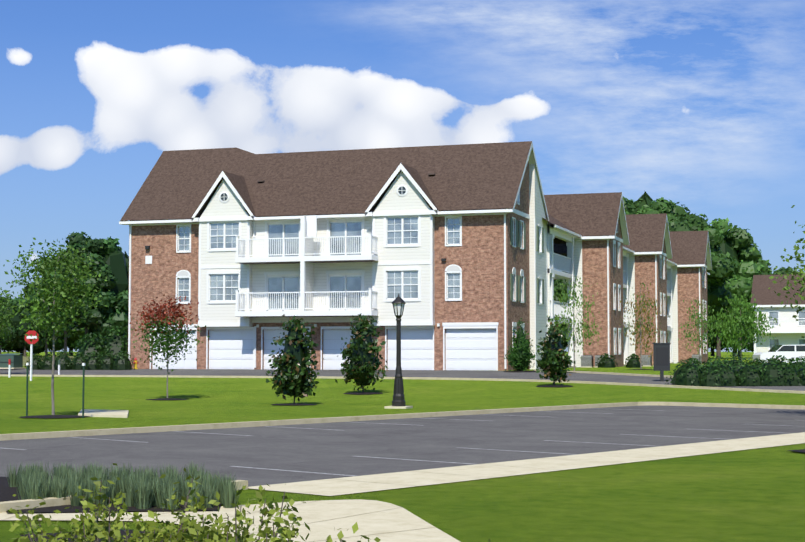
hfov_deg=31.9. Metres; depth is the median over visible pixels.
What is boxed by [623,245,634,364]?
building porch
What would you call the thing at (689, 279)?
building block
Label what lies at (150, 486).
grass tufts
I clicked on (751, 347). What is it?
tree
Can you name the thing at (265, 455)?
parking lot
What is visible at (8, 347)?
tree
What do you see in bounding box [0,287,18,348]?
tree
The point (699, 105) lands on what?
sky
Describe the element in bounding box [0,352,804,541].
ground
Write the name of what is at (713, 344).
tree
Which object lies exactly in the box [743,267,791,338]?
tree
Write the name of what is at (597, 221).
building block
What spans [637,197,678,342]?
tree
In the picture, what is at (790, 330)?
building
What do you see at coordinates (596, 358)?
ac unit
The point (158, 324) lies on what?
red maple tree
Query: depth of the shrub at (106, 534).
7.99 m
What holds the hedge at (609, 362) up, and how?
on the ground at (753, 495)
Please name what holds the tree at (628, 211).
on the ground at (753, 495)
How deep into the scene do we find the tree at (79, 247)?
187.42 m
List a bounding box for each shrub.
[7,463,245,541]
[52,506,215,541]
[95,484,343,541]
[157,507,290,541]
[231,500,379,541]
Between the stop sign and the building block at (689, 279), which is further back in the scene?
the building block at (689, 279)
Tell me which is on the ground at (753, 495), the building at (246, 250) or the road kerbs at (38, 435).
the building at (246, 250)
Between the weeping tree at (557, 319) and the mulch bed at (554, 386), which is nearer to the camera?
the mulch bed at (554, 386)
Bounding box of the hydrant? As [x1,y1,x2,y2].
[133,358,137,368]
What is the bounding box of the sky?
[0,0,804,351]
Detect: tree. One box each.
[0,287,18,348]
[0,296,9,353]
[0,297,45,356]
[1,343,49,355]
[2,238,109,414]
[19,283,69,354]
[28,243,89,354]
[39,325,98,355]
[64,231,90,340]
[73,236,128,336]
[120,251,128,312]
[130,294,209,397]
[265,314,323,402]
[335,313,387,391]
[504,318,537,370]
[536,318,575,384]
[547,276,605,370]
[554,271,567,336]
[554,279,567,324]
[619,283,661,368]
[623,190,689,216]
[625,204,633,214]
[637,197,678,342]
[668,213,739,331]
[678,298,720,359]
[708,293,779,359]
[708,329,753,355]
[708,330,721,355]
[709,217,766,357]
[714,257,771,356]
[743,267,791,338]
[750,205,804,337]
[775,266,802,274]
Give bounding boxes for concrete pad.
[78,409,128,417]
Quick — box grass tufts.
[4,460,244,509]
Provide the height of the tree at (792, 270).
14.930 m
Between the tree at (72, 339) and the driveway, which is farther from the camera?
the tree at (72, 339)
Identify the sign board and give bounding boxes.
[652,343,670,380]
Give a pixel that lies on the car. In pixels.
(789, 351)
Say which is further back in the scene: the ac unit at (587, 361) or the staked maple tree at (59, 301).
the ac unit at (587, 361)
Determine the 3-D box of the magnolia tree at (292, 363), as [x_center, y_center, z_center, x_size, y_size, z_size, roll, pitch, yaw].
[-3.935,3.163,50.383,2.108,3.249,1.940,2,-4,-27]
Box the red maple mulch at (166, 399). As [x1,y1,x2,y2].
[145,398,186,399]
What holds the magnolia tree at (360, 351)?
on the ground at (753, 495)
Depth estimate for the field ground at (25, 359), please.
209.38 m
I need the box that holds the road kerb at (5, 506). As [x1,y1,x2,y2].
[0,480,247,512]
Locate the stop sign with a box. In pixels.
[25,330,38,380]
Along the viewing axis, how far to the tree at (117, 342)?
93.25 m
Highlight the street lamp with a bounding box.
[384,293,412,408]
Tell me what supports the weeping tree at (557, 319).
on the ground at (753, 495)
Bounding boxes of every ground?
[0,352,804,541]
[23,356,73,365]
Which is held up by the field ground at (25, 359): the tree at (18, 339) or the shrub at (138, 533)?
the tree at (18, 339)
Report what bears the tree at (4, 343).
on the field ground at (25, 359)
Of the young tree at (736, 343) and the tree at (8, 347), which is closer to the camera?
the young tree at (736, 343)
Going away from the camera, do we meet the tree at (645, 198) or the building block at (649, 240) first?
the building block at (649, 240)
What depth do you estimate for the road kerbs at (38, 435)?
38.27 m
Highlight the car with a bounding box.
[753,345,804,363]
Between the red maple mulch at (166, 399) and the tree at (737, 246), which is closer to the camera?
the red maple mulch at (166, 399)
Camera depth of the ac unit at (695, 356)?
116.11 m
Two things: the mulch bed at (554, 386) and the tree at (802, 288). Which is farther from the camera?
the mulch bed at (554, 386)
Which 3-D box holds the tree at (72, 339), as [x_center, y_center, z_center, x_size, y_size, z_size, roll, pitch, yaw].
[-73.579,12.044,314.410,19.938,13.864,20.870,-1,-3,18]
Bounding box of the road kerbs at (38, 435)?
[0,402,804,440]
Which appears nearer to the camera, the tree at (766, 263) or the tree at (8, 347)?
the tree at (766, 263)
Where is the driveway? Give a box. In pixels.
[0,368,804,390]
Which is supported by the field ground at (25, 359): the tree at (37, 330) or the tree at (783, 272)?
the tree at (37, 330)
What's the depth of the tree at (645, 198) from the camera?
200.15 m
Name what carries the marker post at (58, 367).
on the driveway
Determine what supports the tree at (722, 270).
on the ground at (753, 495)
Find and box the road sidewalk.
[0,432,804,541]
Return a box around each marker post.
[8,359,10,377]
[58,360,59,374]
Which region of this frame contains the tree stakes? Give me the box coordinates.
[26,352,84,417]
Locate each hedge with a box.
[25,350,134,369]
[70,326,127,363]
[595,353,642,367]
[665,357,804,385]
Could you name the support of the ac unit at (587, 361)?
on the ground at (753, 495)
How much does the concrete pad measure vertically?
0.090 m
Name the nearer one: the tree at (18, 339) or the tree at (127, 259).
the tree at (127, 259)
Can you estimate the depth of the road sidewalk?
19.05 m
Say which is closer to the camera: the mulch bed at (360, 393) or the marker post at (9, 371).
the mulch bed at (360, 393)
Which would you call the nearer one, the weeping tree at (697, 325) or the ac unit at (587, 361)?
the weeping tree at (697, 325)
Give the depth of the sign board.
66.31 m
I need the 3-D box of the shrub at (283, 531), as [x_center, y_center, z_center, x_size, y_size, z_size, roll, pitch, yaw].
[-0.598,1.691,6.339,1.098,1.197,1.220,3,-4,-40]
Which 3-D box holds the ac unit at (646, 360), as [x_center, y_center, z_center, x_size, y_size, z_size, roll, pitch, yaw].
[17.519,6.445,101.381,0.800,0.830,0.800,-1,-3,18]
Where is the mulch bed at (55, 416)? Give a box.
[19,415,87,417]
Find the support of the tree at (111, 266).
on the field ground at (25, 359)
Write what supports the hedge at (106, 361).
on the ground at (753, 495)
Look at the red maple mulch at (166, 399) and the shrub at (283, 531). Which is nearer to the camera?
the shrub at (283, 531)
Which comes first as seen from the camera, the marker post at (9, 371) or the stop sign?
the stop sign
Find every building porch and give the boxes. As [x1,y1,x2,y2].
[545,214,583,367]
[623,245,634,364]
[667,259,676,363]
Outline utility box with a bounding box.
[0,353,24,368]
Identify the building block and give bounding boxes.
[544,192,628,366]
[553,213,671,364]
[669,231,711,362]
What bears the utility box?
on the driveway
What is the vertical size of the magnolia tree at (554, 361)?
3.097 m
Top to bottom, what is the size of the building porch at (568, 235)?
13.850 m
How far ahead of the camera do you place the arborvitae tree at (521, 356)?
77.55 m
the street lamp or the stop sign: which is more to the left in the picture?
the stop sign
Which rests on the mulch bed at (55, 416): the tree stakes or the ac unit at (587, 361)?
the tree stakes
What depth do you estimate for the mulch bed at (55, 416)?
40.58 m
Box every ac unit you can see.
[581,355,593,367]
[594,355,605,367]
[642,355,651,365]
[692,354,701,363]
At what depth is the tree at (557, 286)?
236.13 m
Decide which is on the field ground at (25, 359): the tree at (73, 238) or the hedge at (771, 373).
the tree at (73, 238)
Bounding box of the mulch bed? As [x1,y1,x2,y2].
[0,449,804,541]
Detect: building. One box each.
[119,141,549,370]
[750,274,804,352]
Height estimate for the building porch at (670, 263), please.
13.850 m
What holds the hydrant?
on the driveway
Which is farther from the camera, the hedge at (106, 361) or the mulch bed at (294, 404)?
the hedge at (106, 361)

